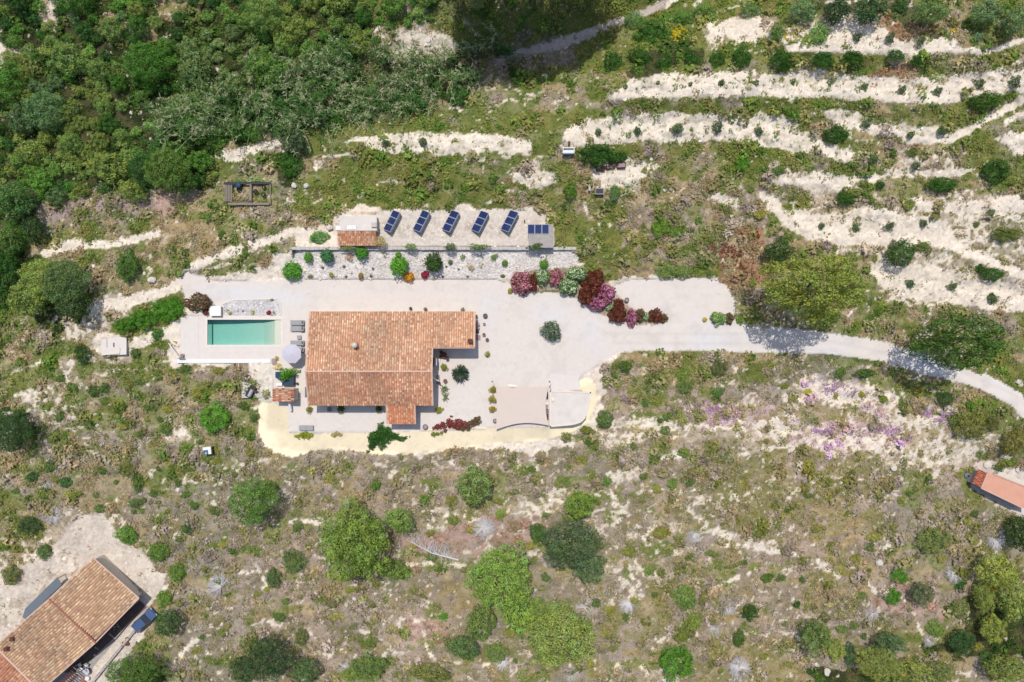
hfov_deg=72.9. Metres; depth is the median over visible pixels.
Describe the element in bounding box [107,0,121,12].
thicket shrub
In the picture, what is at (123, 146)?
thicket shrub
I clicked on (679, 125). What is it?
young olive tree
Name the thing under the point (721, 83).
young olive tree
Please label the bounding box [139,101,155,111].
thicket shrub
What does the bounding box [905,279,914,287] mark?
young olive tree
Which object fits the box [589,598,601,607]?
bush
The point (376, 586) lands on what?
bush
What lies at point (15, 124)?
thicket shrub
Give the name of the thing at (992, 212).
young olive tree
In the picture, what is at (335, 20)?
thicket shrub
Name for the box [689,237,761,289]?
red dock flowers
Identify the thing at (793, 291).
pine tree
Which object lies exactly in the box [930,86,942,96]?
young olive tree
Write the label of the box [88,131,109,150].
thicket shrub
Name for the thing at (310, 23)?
thicket shrub
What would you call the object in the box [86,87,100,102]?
thicket shrub
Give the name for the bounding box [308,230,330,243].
garden shrub
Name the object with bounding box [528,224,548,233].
flat solar array
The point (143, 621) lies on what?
parked car
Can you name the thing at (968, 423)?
olive green shrub
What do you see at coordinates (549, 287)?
flower bed
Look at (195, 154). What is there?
thicket shrub
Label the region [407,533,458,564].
fallen tree
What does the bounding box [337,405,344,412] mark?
potted shrub
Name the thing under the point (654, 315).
red shrub
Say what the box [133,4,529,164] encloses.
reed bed
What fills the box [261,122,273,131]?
thicket shrub
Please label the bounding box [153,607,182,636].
evergreen tree
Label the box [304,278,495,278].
garden kerb
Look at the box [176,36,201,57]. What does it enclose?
thicket shrub
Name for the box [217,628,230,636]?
bush
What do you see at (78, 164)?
thicket shrub
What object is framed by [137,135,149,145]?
thicket shrub
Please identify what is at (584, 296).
red shrub
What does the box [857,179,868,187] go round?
olive green shrub
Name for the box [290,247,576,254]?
retaining wall
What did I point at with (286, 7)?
thicket shrub
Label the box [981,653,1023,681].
pine tree
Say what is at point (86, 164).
thicket shrub
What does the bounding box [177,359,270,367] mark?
parapet wall
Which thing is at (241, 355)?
deck slab
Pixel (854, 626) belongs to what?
bush
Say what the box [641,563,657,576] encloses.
olive green shrub
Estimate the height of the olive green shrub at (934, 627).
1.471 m
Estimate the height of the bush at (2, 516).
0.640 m
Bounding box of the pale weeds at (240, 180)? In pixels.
[231,179,245,181]
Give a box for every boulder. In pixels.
[147,277,155,282]
[327,223,332,230]
[824,668,830,675]
[876,559,882,565]
[890,465,896,470]
[984,461,991,468]
[1008,470,1015,476]
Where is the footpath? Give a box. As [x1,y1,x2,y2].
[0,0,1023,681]
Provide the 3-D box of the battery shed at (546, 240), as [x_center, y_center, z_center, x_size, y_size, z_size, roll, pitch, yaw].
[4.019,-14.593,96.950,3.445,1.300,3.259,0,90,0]
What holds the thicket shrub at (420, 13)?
on the hillside
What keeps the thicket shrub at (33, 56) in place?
on the hillside
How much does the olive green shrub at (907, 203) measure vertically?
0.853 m
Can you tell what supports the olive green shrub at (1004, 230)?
on the hillside
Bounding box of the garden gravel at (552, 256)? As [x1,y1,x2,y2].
[292,250,579,279]
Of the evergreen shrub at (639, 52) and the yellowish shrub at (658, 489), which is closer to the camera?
the evergreen shrub at (639, 52)
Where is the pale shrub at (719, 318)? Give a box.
[709,311,727,325]
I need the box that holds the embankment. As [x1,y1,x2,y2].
[256,379,597,458]
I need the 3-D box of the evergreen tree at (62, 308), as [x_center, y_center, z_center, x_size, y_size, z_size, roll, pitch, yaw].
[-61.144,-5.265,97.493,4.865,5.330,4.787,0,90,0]
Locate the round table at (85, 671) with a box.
[82,668,88,675]
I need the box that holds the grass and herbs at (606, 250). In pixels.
[0,0,1023,681]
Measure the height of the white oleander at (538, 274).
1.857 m
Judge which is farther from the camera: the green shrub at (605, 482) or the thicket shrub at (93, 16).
the green shrub at (605, 482)
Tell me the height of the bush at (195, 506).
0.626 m
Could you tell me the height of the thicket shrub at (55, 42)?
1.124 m
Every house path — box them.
[315,405,385,417]
[434,347,482,412]
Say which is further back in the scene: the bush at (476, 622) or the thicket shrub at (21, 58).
the bush at (476, 622)
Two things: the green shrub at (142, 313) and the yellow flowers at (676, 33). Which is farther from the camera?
the green shrub at (142, 313)
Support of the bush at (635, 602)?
on the hillside
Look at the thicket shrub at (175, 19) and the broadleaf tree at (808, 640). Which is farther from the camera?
the broadleaf tree at (808, 640)
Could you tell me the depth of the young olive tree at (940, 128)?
93.13 m
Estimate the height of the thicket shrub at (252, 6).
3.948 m
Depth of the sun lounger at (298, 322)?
99.65 m
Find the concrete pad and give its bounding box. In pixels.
[242,382,262,397]
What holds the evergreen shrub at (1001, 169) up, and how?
on the hillside
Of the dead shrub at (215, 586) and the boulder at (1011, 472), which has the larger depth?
the dead shrub at (215, 586)
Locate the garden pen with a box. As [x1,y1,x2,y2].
[224,182,271,204]
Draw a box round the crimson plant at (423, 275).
[421,270,428,278]
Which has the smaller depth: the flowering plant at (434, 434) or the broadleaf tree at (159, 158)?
the broadleaf tree at (159, 158)
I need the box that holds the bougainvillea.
[432,415,466,432]
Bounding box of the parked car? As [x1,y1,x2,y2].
[131,608,157,632]
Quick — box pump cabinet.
[210,306,222,315]
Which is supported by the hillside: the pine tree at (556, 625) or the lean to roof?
the pine tree at (556, 625)
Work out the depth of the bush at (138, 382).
101.27 m
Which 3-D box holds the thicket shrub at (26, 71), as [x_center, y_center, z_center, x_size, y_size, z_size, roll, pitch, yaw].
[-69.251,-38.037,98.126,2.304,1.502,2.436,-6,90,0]
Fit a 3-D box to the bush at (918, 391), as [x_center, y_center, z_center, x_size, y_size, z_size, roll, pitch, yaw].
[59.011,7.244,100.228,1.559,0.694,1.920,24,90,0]
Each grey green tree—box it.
[39,259,95,304]
[288,655,320,681]
[540,517,607,569]
[572,551,607,583]
[788,0,817,23]
[843,641,857,668]
[868,630,908,656]
[908,581,934,608]
[910,1,952,23]
[968,0,1004,25]
[972,29,985,44]
[999,3,1023,34]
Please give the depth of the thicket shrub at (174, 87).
97.93 m
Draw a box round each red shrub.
[202,303,208,315]
[530,271,537,291]
[577,284,593,304]
[580,268,605,294]
[607,304,626,322]
[613,298,623,310]
[648,307,661,321]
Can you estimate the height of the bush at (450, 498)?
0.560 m
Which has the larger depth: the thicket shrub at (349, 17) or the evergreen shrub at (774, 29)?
the thicket shrub at (349, 17)
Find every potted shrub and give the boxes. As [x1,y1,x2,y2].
[306,406,311,413]
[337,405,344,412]
[434,407,443,412]
[441,363,448,370]
[488,386,495,392]
[489,394,496,402]
[489,406,496,411]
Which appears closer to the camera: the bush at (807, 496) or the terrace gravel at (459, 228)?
the terrace gravel at (459, 228)
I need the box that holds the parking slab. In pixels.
[550,390,590,426]
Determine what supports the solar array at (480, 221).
on the gravel terrace at (456, 230)
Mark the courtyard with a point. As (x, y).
(523, 352)
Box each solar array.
[383,210,401,232]
[413,210,431,233]
[442,210,460,233]
[471,210,489,233]
[500,210,518,232]
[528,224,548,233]
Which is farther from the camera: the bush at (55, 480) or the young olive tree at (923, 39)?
the bush at (55, 480)
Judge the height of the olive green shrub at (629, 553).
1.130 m
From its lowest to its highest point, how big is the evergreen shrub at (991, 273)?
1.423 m
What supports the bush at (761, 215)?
on the hillside
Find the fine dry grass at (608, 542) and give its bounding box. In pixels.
[0,0,1023,681]
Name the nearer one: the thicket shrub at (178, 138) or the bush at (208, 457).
the thicket shrub at (178, 138)
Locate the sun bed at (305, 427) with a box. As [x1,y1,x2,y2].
[299,425,312,430]
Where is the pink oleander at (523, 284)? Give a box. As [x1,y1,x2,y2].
[511,270,531,295]
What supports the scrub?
on the hillside
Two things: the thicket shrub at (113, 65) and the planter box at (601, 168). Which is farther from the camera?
the thicket shrub at (113, 65)
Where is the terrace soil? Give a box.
[0,0,1023,330]
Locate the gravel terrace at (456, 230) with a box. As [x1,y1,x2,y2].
[339,209,556,246]
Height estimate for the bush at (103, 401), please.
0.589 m
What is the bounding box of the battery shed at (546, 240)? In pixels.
[529,224,552,247]
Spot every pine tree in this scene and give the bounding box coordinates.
[5,275,51,317]
[16,259,70,304]
[317,496,390,582]
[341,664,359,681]
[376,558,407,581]
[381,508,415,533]
[399,565,413,580]
[463,538,533,610]
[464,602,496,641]
[468,0,484,10]
[501,594,539,634]
[521,596,559,626]
[525,599,597,668]
[564,490,596,518]
[757,253,868,327]
[827,638,846,663]
[854,642,902,681]
[890,658,936,681]
[971,580,997,614]
[973,552,1019,588]
[978,613,1007,643]
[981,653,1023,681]
[994,575,1023,621]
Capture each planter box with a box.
[596,166,604,170]
[606,162,614,169]
[617,162,625,168]
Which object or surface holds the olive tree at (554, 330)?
on the courtyard
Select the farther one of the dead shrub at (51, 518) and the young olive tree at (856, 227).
the dead shrub at (51, 518)
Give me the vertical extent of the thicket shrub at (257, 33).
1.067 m
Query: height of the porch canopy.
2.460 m
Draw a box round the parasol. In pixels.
[282,344,300,362]
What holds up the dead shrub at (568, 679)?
on the hillside
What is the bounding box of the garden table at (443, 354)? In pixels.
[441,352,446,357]
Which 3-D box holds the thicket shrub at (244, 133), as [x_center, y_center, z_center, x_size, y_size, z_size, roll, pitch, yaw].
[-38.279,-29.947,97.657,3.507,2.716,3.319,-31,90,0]
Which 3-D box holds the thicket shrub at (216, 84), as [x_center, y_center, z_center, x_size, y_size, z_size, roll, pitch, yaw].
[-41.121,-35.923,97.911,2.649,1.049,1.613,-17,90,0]
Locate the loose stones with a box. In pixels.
[0,0,1023,679]
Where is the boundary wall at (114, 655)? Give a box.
[91,630,135,681]
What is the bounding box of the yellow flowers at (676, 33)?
[670,24,967,41]
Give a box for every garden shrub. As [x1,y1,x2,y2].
[281,260,302,279]
[304,252,312,264]
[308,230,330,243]
[319,246,333,262]
[339,245,355,249]
[345,252,353,260]
[355,246,368,260]
[374,236,385,246]
[389,256,408,277]
[405,243,416,249]
[424,250,443,272]
[443,243,456,251]
[469,243,491,251]
[525,243,542,251]
[539,260,548,268]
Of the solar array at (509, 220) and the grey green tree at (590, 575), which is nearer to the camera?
the solar array at (509, 220)
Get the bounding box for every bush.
[0,511,5,520]
[10,487,20,494]
[51,476,57,483]
[55,413,64,421]
[57,375,65,381]
[63,490,74,497]
[92,492,100,497]
[93,504,105,512]
[97,466,108,475]
[98,397,110,404]
[117,424,126,429]
[121,379,132,387]
[128,498,142,508]
[130,347,141,357]
[132,379,143,386]
[136,430,144,438]
[143,400,155,410]
[147,490,157,497]
[160,424,172,435]
[162,404,172,412]
[164,458,175,467]
[173,479,181,487]
[176,363,191,373]
[180,491,190,498]
[190,388,203,398]
[190,502,198,509]
[191,645,202,654]
[203,455,212,463]
[208,506,219,515]
[211,457,219,464]
[212,366,223,374]
[214,383,221,388]
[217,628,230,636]
[218,540,228,548]
[228,547,238,555]
[237,401,249,410]
[245,447,257,456]
[249,413,258,422]
[270,612,285,622]
[281,598,292,604]
[292,520,302,534]
[322,471,334,484]
[329,611,342,620]
[345,586,354,594]
[372,581,384,587]
[423,551,437,561]
[426,529,434,535]
[444,496,453,503]
[464,524,479,532]
[494,497,501,504]
[499,628,516,639]
[509,489,519,494]
[524,542,537,549]
[540,572,551,582]
[541,512,550,517]
[575,453,587,464]
[584,659,596,668]
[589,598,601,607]
[621,613,629,621]
[629,442,637,449]
[630,596,639,605]
[642,398,650,406]
[658,426,669,434]
[684,551,694,560]
[713,642,722,651]
[719,452,729,458]
[748,277,756,286]
[753,209,766,219]
[760,653,768,659]
[767,517,779,527]
[771,165,784,177]
[774,574,786,581]
[779,382,788,388]
[785,660,794,668]
[798,575,806,583]
[802,491,814,497]
[810,524,821,532]
[815,248,823,255]
[829,312,840,322]
[836,625,849,633]
[849,621,859,629]
[850,553,861,562]
[855,592,866,599]
[863,543,874,551]
[864,532,883,542]
[865,314,876,320]
[896,496,906,503]
[905,149,917,156]
[913,471,920,477]
[914,386,924,397]
[927,486,936,491]
[937,555,947,563]
[954,472,964,477]
[965,466,975,473]
[970,510,978,517]
[970,642,983,651]
[1003,178,1017,184]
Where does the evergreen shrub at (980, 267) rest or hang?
on the hillside
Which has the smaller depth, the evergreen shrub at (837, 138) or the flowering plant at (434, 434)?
the evergreen shrub at (837, 138)
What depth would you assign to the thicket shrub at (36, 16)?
96.74 m
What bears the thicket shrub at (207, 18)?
on the hillside
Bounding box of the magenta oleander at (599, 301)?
[587,298,607,310]
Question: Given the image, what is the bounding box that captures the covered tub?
[275,372,295,385]
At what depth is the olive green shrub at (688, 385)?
100.29 m
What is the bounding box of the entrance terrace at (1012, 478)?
[992,471,1023,484]
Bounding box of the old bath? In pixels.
[562,147,574,154]
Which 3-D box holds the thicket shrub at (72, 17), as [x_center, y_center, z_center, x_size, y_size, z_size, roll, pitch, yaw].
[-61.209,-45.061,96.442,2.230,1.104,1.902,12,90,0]
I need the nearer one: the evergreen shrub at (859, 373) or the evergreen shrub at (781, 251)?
the evergreen shrub at (781, 251)
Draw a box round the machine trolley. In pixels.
[245,385,256,398]
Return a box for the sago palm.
[451,364,468,382]
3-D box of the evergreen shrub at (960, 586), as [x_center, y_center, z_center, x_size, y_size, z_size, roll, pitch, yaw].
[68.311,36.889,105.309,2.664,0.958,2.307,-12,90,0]
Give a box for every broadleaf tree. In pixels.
[0,179,35,219]
[0,223,23,255]
[0,250,20,300]
[104,651,169,681]
[141,147,192,192]
[227,475,281,527]
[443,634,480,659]
[454,462,492,505]
[798,618,832,658]
[902,312,1007,370]
[924,659,955,681]
[978,650,1000,670]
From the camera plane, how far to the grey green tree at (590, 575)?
101.72 m
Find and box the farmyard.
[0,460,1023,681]
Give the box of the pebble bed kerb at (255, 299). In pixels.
[222,298,280,314]
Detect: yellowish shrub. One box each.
[602,604,616,616]
[650,527,670,538]
[652,484,661,493]
[802,389,812,394]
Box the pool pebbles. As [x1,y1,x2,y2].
[222,300,279,315]
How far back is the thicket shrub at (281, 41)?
96.23 m
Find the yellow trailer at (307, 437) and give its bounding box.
[294,431,313,439]
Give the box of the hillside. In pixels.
[0,0,1023,681]
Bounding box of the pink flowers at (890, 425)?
[616,378,961,442]
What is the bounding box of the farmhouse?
[0,554,141,681]
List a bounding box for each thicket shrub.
[0,4,9,17]
[0,13,15,28]
[0,50,18,63]
[0,59,26,102]
[0,105,7,112]
[0,122,6,135]
[0,135,7,147]
[2,0,33,11]
[2,103,40,135]
[2,137,14,150]
[4,163,21,177]
[5,101,20,108]
[5,239,28,254]
[5,252,20,265]
[6,33,24,48]
[6,192,30,215]
[8,23,24,34]
[8,152,29,165]
[8,219,18,231]
[13,132,26,142]
[14,54,28,63]
[14,139,51,164]
[15,177,31,191]
[16,230,29,241]
[17,64,31,80]
[17,89,33,102]
[18,7,31,19]
[19,42,35,56]
[20,90,77,132]
[20,164,32,176]
[26,10,42,25]
[26,52,38,62]
[26,169,53,197]
[26,195,40,209]
[27,77,41,91]
[28,0,45,12]
[30,157,45,173]
[35,28,45,38]
[36,82,53,96]
[36,193,46,202]
[37,44,52,55]
[37,130,56,145]
[41,20,56,32]
[41,153,56,166]
[43,33,57,47]
[44,185,67,206]
[45,162,61,177]
[46,43,89,76]
[47,72,63,88]
[51,0,96,15]
[52,38,65,50]
[53,4,67,15]
[53,179,67,191]
[54,148,65,160]
[55,130,84,154]
[58,104,78,122]
[59,70,75,82]
[61,33,74,42]
[61,160,76,173]
[63,122,78,135]
[63,179,77,194]
[65,11,79,24]
[66,151,76,163]
[66,192,77,200]
[67,97,83,109]
[71,85,87,94]
[71,114,89,130]
[71,181,89,197]
[73,20,94,40]
[73,159,83,168]
[76,169,88,181]
[77,143,94,160]
[79,56,113,81]
[81,35,92,44]
[82,44,95,57]
[83,156,99,168]
[84,75,98,88]
[85,10,98,23]
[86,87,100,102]
[86,152,128,183]
[87,117,100,130]
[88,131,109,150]
[90,33,105,42]
[92,77,109,91]
[92,97,114,117]
[94,149,104,158]
[96,115,119,133]
[96,181,113,194]
[97,16,123,41]
[97,91,111,101]
[99,49,113,63]
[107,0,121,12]
[108,72,128,92]
[111,60,120,70]
[112,128,129,140]
[113,178,148,202]
[114,10,126,20]
[115,100,127,111]
[117,138,135,149]
[119,0,133,6]
[119,149,135,161]
[120,28,130,38]
[120,40,175,86]
[123,170,133,179]
[124,14,149,38]
[126,0,146,18]
[127,35,142,46]
[127,149,176,192]
[129,126,141,136]
[130,75,146,89]
[132,146,144,159]
[133,90,152,101]
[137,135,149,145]
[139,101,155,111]
[142,79,157,94]
[143,118,154,129]
[146,15,163,29]
[148,141,160,152]
[154,131,167,141]
[156,68,168,78]
[157,37,176,56]
[158,82,172,94]
[160,140,188,164]
[164,55,179,65]
[166,69,178,79]
[166,94,184,109]
[167,26,184,38]
[170,77,187,92]
[171,11,186,23]
[175,134,189,142]
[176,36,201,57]
[176,107,199,136]
[177,50,215,89]
[179,160,195,173]
[183,88,198,104]
[186,0,199,6]
[186,150,215,171]
[191,172,205,186]
[193,134,207,144]
[198,8,217,23]
[199,27,213,40]
[200,46,213,57]
[205,0,222,10]
[206,136,215,147]
[208,50,223,63]
[210,38,224,48]
[213,80,225,91]
[213,137,226,145]
[215,3,230,14]
[218,64,230,78]
[222,9,239,25]
[224,24,243,40]
[224,71,246,93]
[225,42,239,53]
[227,114,251,140]
[236,12,254,31]
[236,54,246,66]
[237,1,250,14]
[241,0,286,33]
[241,34,258,46]
[241,65,251,75]
[245,49,289,85]
[246,129,262,142]
[247,46,258,56]
[249,24,260,39]
[259,30,272,42]
[259,44,270,55]
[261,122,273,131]
[266,20,283,37]
[273,32,288,53]
[281,1,294,14]
[281,14,307,44]
[284,41,298,55]
[290,0,301,7]
[300,0,323,11]
[300,38,322,61]
[305,17,317,29]
[305,124,317,135]
[318,29,330,40]
[319,4,333,15]
[325,0,354,13]
[326,113,345,128]
[327,12,347,31]
[339,24,352,35]
[345,13,355,21]
[348,29,371,56]
[349,0,363,11]
[352,23,362,32]
[355,8,373,26]
[359,0,373,10]
[362,27,373,36]
[368,0,376,5]
[370,36,380,44]
[373,15,386,25]
[374,6,384,14]
[381,0,406,16]
[384,19,398,32]
[388,12,399,21]
[402,17,415,27]
[404,11,414,20]
[408,0,417,6]
[410,3,425,17]
[414,16,424,24]
[416,0,434,5]
[422,13,433,20]
[427,3,436,9]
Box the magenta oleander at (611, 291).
[595,283,615,304]
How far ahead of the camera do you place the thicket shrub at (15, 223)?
98.83 m
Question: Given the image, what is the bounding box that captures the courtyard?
[181,272,618,434]
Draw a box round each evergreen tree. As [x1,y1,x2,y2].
[0,408,35,452]
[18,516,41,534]
[19,214,44,245]
[54,286,96,319]
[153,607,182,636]
[169,168,198,195]
[228,656,256,681]
[240,632,297,681]
[279,128,305,155]
[821,0,852,25]
[851,0,887,25]
[888,0,908,14]
[949,629,976,654]
[1002,515,1023,551]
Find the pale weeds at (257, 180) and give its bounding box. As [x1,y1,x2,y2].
[250,178,264,181]
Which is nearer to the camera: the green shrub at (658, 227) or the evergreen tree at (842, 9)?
the evergreen tree at (842, 9)
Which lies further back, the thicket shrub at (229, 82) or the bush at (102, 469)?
the bush at (102, 469)
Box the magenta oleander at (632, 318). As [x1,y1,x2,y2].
[626,308,637,327]
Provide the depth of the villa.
95.88 m
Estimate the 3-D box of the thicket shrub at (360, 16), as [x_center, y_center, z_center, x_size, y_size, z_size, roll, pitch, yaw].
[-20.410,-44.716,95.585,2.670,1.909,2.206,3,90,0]
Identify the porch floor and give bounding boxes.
[54,600,149,681]
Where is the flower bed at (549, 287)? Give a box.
[510,267,666,325]
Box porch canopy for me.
[60,659,88,681]
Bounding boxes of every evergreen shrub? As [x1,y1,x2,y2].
[24,472,41,481]
[36,543,51,560]
[44,461,57,471]
[58,477,72,487]
[73,343,90,364]
[98,382,109,393]
[115,247,140,282]
[131,471,143,493]
[151,327,163,342]
[180,521,192,535]
[279,151,303,176]
[301,140,312,157]
[446,83,470,106]
[508,67,516,77]
[529,523,548,542]
[560,432,573,442]
[563,179,576,199]
[574,143,618,166]
[595,410,613,428]
[601,374,620,382]
[603,49,624,73]
[604,199,614,207]
[608,151,627,164]
[609,185,619,200]
[616,360,631,373]
[621,11,645,29]
[626,47,652,66]
[632,17,672,46]
[639,473,648,479]
[655,55,672,69]
[684,52,703,68]
[685,478,695,486]
[709,51,725,67]
[733,41,751,70]
[733,627,745,647]
[740,2,764,17]
[741,604,758,621]
[763,237,794,263]
[768,24,786,41]
[769,47,792,70]
[793,600,799,608]
[811,50,834,69]
[823,123,848,143]
[833,367,845,380]
[835,190,855,205]
[839,51,865,66]
[851,368,875,377]
[875,180,886,188]
[884,238,914,267]
[887,49,907,61]
[906,55,922,67]
[924,176,958,191]
[934,389,956,406]
[954,579,967,590]
[969,90,1001,109]
[975,264,987,274]
[979,159,1011,185]
[980,267,1003,281]
[992,464,1004,471]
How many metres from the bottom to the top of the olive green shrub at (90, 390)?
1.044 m
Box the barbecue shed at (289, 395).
[272,388,297,410]
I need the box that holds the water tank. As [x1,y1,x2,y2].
[203,446,214,454]
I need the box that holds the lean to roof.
[23,574,65,618]
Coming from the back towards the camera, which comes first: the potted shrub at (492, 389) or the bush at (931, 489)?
the bush at (931, 489)
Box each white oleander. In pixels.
[536,269,549,286]
[559,277,577,294]
[566,267,588,282]
[605,304,613,311]
[641,312,649,321]
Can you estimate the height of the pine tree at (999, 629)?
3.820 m
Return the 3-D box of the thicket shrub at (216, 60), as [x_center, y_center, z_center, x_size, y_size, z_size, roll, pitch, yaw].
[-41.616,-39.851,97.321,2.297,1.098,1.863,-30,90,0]
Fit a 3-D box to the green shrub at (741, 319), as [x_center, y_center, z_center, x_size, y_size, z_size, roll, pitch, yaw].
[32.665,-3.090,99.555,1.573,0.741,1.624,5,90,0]
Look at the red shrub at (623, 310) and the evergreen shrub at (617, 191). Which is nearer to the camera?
the evergreen shrub at (617, 191)
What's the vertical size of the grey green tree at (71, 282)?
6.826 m
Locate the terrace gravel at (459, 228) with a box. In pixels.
[366,210,553,245]
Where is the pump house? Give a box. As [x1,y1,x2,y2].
[336,216,378,245]
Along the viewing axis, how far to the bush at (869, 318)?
99.02 m
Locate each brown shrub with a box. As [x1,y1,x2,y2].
[181,292,211,310]
[635,308,645,323]
[658,314,668,323]
[724,312,734,324]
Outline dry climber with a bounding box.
[460,416,481,430]
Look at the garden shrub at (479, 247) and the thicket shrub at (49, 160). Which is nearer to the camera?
the garden shrub at (479, 247)
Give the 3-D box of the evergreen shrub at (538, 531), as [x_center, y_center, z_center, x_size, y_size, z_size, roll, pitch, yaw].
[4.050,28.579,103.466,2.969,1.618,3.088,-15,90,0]
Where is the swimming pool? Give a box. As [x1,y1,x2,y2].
[205,317,282,346]
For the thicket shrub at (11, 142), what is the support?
on the hillside
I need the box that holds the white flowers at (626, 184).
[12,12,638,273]
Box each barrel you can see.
[235,182,242,188]
[964,472,970,478]
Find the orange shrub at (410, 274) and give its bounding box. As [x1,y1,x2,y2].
[402,272,414,281]
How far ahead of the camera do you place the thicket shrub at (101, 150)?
98.58 m
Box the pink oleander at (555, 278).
[548,268,563,285]
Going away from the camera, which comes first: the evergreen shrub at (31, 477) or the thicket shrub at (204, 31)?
the thicket shrub at (204, 31)
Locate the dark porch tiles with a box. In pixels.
[64,601,145,672]
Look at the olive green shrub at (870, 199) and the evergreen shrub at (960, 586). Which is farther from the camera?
the evergreen shrub at (960, 586)
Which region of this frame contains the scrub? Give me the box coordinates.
[0,0,1023,681]
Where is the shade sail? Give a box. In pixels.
[496,386,547,428]
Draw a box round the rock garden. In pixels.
[222,250,580,315]
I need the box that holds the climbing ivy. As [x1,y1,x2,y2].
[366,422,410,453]
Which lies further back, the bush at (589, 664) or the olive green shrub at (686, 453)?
the bush at (589, 664)
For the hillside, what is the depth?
101.63 m
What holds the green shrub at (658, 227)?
on the hillside
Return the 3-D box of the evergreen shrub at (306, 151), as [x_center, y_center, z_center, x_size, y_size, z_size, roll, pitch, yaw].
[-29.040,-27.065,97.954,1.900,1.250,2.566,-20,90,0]
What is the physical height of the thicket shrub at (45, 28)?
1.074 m
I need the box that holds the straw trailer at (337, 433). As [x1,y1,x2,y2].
[331,431,342,437]
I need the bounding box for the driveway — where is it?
[619,278,1023,418]
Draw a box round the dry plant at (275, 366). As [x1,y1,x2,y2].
[272,363,281,369]
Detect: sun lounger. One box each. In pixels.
[291,320,304,325]
[291,326,304,331]
[291,341,304,345]
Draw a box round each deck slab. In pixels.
[181,316,198,358]
[199,316,204,358]
[205,316,282,316]
[205,347,305,352]
[205,353,305,358]
[283,316,288,346]
[290,316,307,346]
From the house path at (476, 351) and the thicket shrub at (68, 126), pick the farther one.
the house path at (476, 351)
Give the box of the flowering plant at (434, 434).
[431,431,442,436]
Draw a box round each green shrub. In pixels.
[0,564,22,585]
[34,486,54,498]
[86,385,103,397]
[111,316,135,334]
[112,525,139,544]
[116,462,134,476]
[127,309,157,328]
[147,541,170,561]
[150,298,182,322]
[156,589,172,607]
[167,296,184,310]
[168,562,187,580]
[197,400,231,432]
[264,566,282,587]
[279,367,300,381]
[282,548,307,573]
[294,628,308,646]
[348,653,389,680]
[358,633,378,649]
[372,479,382,489]
[404,662,452,681]
[437,611,447,621]
[447,513,460,525]
[483,641,509,663]
[495,507,505,521]
[579,426,595,434]
[587,472,596,480]
[602,475,612,486]
[619,546,637,557]
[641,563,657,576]
[651,220,668,237]
[654,264,679,278]
[656,568,665,577]
[657,644,693,681]
[667,228,682,240]
[667,478,677,488]
[670,8,693,25]
[670,585,697,610]
[671,626,689,643]
[674,265,691,278]
[676,378,693,393]
[680,448,691,457]
[684,612,703,630]
[690,0,716,18]
[704,549,716,557]
[710,387,724,398]
[711,358,727,375]
[734,155,750,170]
[735,314,744,324]
[749,527,767,537]
[761,573,775,582]
[808,21,829,44]
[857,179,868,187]
[868,195,876,204]
[879,395,888,403]
[884,587,901,605]
[891,567,907,583]
[902,199,915,211]
[910,239,930,251]
[915,525,951,554]
[925,618,942,637]
[947,413,960,428]
[949,598,969,618]
[953,413,987,440]
[966,399,974,408]
[985,415,1000,433]
[987,227,1015,242]
[999,426,1023,455]
[999,458,1017,468]
[1004,227,1023,239]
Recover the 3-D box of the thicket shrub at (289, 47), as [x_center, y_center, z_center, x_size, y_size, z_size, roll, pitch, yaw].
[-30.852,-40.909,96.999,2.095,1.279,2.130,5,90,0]
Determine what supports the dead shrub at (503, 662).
on the hillside
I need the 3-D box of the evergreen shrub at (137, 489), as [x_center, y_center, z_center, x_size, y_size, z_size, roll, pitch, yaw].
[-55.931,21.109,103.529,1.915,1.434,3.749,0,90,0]
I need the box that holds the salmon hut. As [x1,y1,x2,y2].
[967,469,1023,507]
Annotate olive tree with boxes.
[381,139,391,148]
[417,137,427,146]
[539,321,561,342]
[634,126,642,134]
[669,123,683,133]
[712,120,723,131]
[718,79,724,85]
[754,127,763,135]
[818,222,824,228]
[852,224,860,231]
[853,32,861,41]
[859,82,868,91]
[859,118,872,127]
[868,154,878,165]
[882,220,894,230]
[885,32,894,43]
[896,85,905,94]
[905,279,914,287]
[907,130,914,138]
[911,160,920,169]
[915,36,926,45]
[919,219,927,227]
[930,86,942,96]
[938,125,945,135]
[945,280,957,290]
[973,79,985,89]
[985,209,995,218]
[987,292,999,303]
[1008,75,1020,88]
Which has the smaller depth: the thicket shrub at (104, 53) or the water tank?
the thicket shrub at (104, 53)
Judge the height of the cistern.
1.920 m
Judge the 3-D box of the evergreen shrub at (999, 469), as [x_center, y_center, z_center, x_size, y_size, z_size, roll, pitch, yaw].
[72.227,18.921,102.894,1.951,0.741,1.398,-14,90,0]
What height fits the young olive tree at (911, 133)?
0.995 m
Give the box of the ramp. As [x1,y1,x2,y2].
[550,373,578,389]
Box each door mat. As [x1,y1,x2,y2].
[436,375,439,383]
[475,335,480,339]
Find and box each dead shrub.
[37,475,51,490]
[42,504,61,524]
[206,572,230,595]
[471,514,497,540]
[493,655,508,670]
[562,665,578,681]
[575,597,595,615]
[619,596,637,615]
[686,529,701,542]
[709,624,720,635]
[719,596,736,615]
[726,654,750,681]
[864,604,880,621]
[923,633,935,645]
[945,565,961,583]
[985,529,1007,550]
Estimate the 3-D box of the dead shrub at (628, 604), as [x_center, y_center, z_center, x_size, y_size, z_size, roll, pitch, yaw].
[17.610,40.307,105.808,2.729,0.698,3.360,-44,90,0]
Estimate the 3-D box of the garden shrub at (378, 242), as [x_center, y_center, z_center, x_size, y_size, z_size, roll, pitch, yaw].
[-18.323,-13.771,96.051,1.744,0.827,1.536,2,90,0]
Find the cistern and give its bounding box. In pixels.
[101,336,128,357]
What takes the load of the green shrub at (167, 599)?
on the hillside
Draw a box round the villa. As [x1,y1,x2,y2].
[305,311,475,423]

